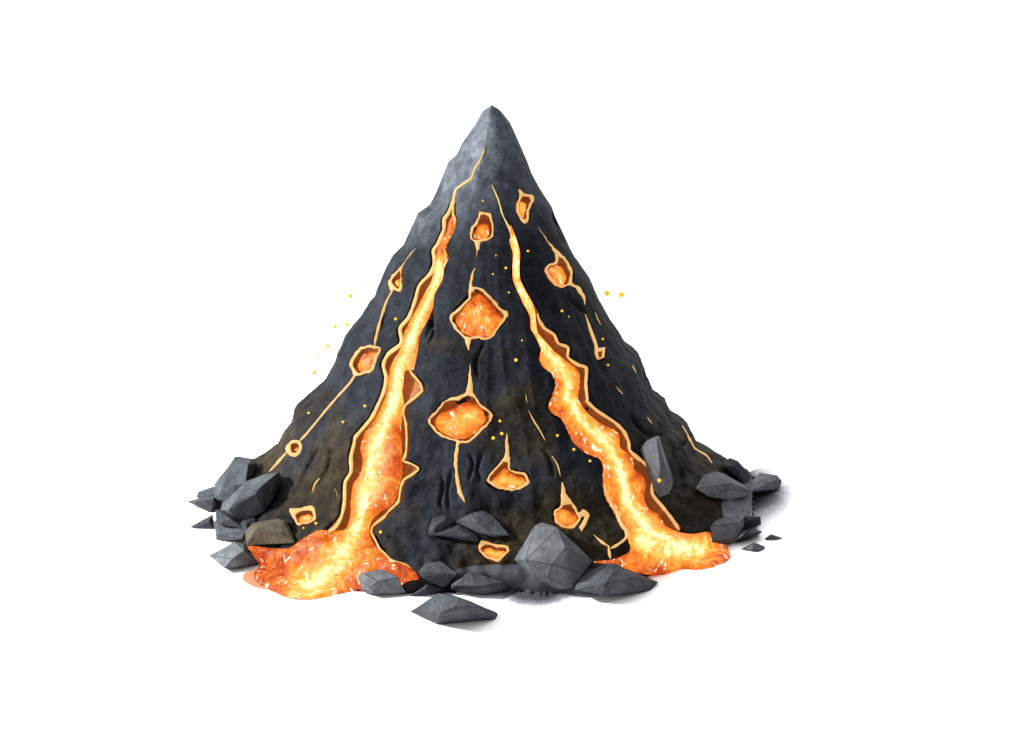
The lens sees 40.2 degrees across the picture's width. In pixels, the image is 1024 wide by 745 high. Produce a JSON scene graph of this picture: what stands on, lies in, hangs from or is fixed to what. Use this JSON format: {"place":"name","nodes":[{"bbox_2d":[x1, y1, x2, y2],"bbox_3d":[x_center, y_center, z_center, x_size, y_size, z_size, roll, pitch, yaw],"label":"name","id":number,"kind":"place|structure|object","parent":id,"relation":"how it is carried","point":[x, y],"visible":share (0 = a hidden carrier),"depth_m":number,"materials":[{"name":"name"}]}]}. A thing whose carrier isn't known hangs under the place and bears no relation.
{"place":"outdoors","nodes":[
{"label":"outdoors","id":0,"kind":"place"},
{"bbox_2d":[0,0,1023,744],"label":"ground","id":1,"kind":"structure","parent":0,"point":[792,230],"depth_m":20.01,"materials":[{"name":"white paper"}]},
{"bbox_2d":[187,496,216,512],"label":"rock","id":2,"kind":"object","parent":1,"relation":"on","point":[208,504],"visible":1,"depth_m":13.78,"materials":[{"name":"stone"}]},
{"bbox_2d":[190,515,213,528],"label":"rock","id":3,"kind":"object","parent":1,"relation":"on","point":[207,523],"visible":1,"depth_m":13.43,"materials":[{"name":"stone"}]},
{"bbox_2d":[197,486,220,501],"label":"rock","id":4,"kind":"object","parent":1,"relation":"on","point":[207,492],"visible":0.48,"depth_m":13.92,"materials":[{"name":"stone"}]},
{"bbox_2d":[216,510,241,527],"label":"rock","id":5,"kind":"object","parent":1,"relation":"on","point":[223,518],"visible":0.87,"depth_m":13.04,"materials":[{"name":"stone"}]},
{"bbox_2d":[214,521,244,540],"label":"rock","id":6,"kind":"object","parent":1,"relation":"on","point":[224,532],"visible":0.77,"depth_m":13.10,"materials":[{"name":"stone"}]},
{"bbox_2d":[209,542,258,567],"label":"rock","id":7,"kind":"object","parent":1,"relation":"on","point":[234,554],"visible":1,"depth_m":12.59,"materials":[{"name":"stone"}]},
{"bbox_2d":[214,456,257,500],"bbox_3d":[-2.739,1.088,13.839,0.452,0.516,0.620,0,18,0],"label":"rock","id":8,"kind":"object","parent":1,"relation":"on","point":[239,470],"visible":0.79,"depth_m":13.69,"materials":[{"name":"stone"}]},
{"bbox_2d":[220,472,280,520],"bbox_3d":[-2.477,1.203,13.294,0.585,0.610,0.688,0,18,0],"label":"rock","id":9,"kind":"object","parent":1,"relation":"on","point":[251,498],"visible":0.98,"depth_m":13.03,"materials":[{"name":"stone"}]},
{"bbox_2d":[245,519,294,544],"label":"rock","id":10,"kind":"object","parent":1,"relation":"on","point":[275,531],"visible":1,"depth_m":12.60,"materials":[{"name":"brown stone"}]},
{"bbox_2d":[242,548,317,599],"bbox_3d":[-2.146,1.802,12.429,1.222,0.078,0.405,17,25,42],"label":"lava spill","id":11,"kind":"object","parent":1,"relation":"on","point":[248,578],"visible":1,"depth_m":12.35,"materials":[{"name":"orange liquid"}]},
{"bbox_2d":[358,569,405,594],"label":"rock","id":12,"kind":"object","parent":1,"relation":"on","point":[381,581],"visible":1,"depth_m":12.06,"materials":[{"name":"stone"}]},
{"bbox_2d":[410,585,443,596],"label":"rock","id":13,"kind":"object","parent":1,"relation":"on","point":[426,589],"visible":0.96,"depth_m":12.08,"materials":[{"name":"stone"}]},
{"bbox_2d":[419,561,456,586],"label":"rock","id":14,"kind":"object","parent":1,"relation":"on","point":[440,573],"visible":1,"depth_m":12.05,"materials":[{"name":"stone"}]},
{"bbox_2d":[410,593,496,624],"bbox_3d":[-0.491,2.072,11.956,0.741,0.643,0.982,0,18,0],"label":"rock","id":15,"kind":"object","parent":1,"relation":"on","point":[438,608],"visible":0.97,"depth_m":11.60,"materials":[{"name":"stone"}]},
{"bbox_2d":[451,572,509,594],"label":"rock","id":16,"kind":"object","parent":1,"relation":"on","point":[473,583],"visible":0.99,"depth_m":12.06,"materials":[{"name":"stone"}]},
{"bbox_2d":[220,105,752,593],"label":"volcano","id":17,"kind":"structure","parent":1,"relation":"on","point":[470,383],"depth_m":12.84,"materials":[{"name":"black stone"}]},
{"bbox_2d":[222,484,242,501],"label":"rock","id":18,"kind":"object","parent":17,"relation":"on","point":[228,492],"visible":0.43,"depth_m":13.53,"materials":[{"name":"stone"}]},
{"bbox_2d":[235,517,255,531],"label":"rock","id":19,"kind":"object","parent":17,"relation":"on","point":[245,524],"visible":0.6,"depth_m":12.97,"materials":[{"name":"stone"}]},
{"bbox_2d":[248,217,455,598],"bbox_3d":[-1.481,0.272,12.536,1.924,2.992,1.951,0,18,0],"label":"lava flow","id":20,"kind":"object","parent":17,"relation":"on","point":[319,564],"visible":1,"depth_m":12.52,"materials":[{"name":"orange liquid"}]},
{"bbox_2d":[428,515,454,535],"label":"rock","id":21,"kind":"object","parent":17,"relation":"on","point":[439,523],"visible":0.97,"depth_m":12.22,"materials":[{"name":"stone"}]},
{"bbox_2d":[430,524,478,540],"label":"rock","id":22,"kind":"object","parent":17,"relation":"on","point":[457,531],"visible":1,"depth_m":12.20,"materials":[{"name":"stone"}]},
{"bbox_2d":[456,511,508,536],"bbox_3d":[-0.257,1.359,12.460,0.471,0.374,0.495,0,18,0],"label":"rock","id":23,"kind":"object","parent":17,"relation":"on","point":[484,523],"visible":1,"depth_m":12.25,"materials":[{"name":"stone"}]},
{"bbox_2d":[509,225,730,575],"bbox_3d":[0.803,0.329,12.456,2.273,2.932,1.258,7,19,20],"label":"lava flow","id":24,"kind":"object","parent":17,"relation":"on","point":[658,546],"visible":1,"depth_m":12.71,"materials":[{"name":"orange liquid"}]},
{"bbox_2d":[640,436,673,496],"bbox_3d":[1.340,0.878,13.000,0.313,0.648,0.496,0,18,0],"label":"rock","id":25,"kind":"object","parent":17,"relation":"on","point":[654,457],"visible":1,"depth_m":12.83,"materials":[{"name":"stone"}]},
{"bbox_2d":[695,471,750,499],"bbox_3d":[2.019,1.153,13.592,0.591,0.399,0.716,0,18,0],"label":"rock","id":26,"kind":"object","parent":17,"relation":"on","point":[715,484],"visible":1,"depth_m":13.34,"materials":[{"name":"stone"}]},
{"bbox_2d":[722,458,750,483],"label":"rock","id":27,"kind":"object","parent":17,"relation":"on","point":[736,469],"visible":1,"depth_m":13.84,"materials":[{"name":"stone"}]},
{"bbox_2d":[452,564,598,612],"bbox_3d":[0.140,1.841,11.996,1.354,0.256,0.454,0,18,0],"label":"ash","id":28,"kind":"object","parent":1,"relation":"on","point":[527,592],"visible":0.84,"depth_m":12.10},
{"bbox_2d":[514,523,591,588],"bbox_3d":[0.359,1.673,12.406,0.680,0.793,0.886,0,18,0],"label":"rock","id":29,"kind":"object","parent":1,"relation":"on","point":[554,556],"visible":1,"depth_m":12.04,"materials":[{"name":"stone"}]},
{"bbox_2d":[574,563,657,594],"bbox_3d":[0.908,1.897,12.417,0.753,0.629,0.972,0,18,0],"label":"rock","id":30,"kind":"object","parent":1,"relation":"on","point":[608,578],"visible":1,"depth_m":12.02,"materials":[{"name":"stone"}]},
{"bbox_2d":[710,517,743,543],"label":"rock","id":31,"kind":"object","parent":1,"relation":"on","point":[726,530],"visible":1,"depth_m":13.02,"materials":[{"name":"stone"}]},
{"bbox_2d":[734,529,761,542],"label":"rock","id":32,"kind":"object","parent":1,"relation":"on","point":[751,533],"visible":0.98,"depth_m":13.14,"materials":[{"name":"stone"}]},
{"bbox_2d":[742,516,760,530],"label":"rock","id":33,"kind":"object","parent":1,"relation":"on","point":[751,522],"visible":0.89,"depth_m":13.35,"materials":[{"name":"stone"}]},
{"bbox_2d":[742,542,764,550],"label":"rock","id":34,"kind":"object","parent":1,"relation":"on","point":[753,546],"visible":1,"depth_m":12.98,"materials":[{"name":"stone"}]},
{"bbox_2d":[722,466,798,533],"bbox_3d":[2.540,1.162,13.979,0.609,0.320,2.096,6,19,19],"label":"ash","id":35,"kind":"object","parent":1,"relation":"on","point":[772,508],"visible":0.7,"depth_m":13.89},
{"bbox_2d":[751,473,781,492],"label":"rock","id":36,"kind":"object","parent":1,"relation":"on","point":[762,482],"visible":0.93,"depth_m":14.14,"materials":[{"name":"stone"}]},
{"bbox_2d":[765,534,781,539],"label":"rock","id":37,"kind":"object","parent":1,"relation":"on","point":[771,537],"visible":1,"depth_m":13.21,"materials":[{"name":"stone"}]}
]}

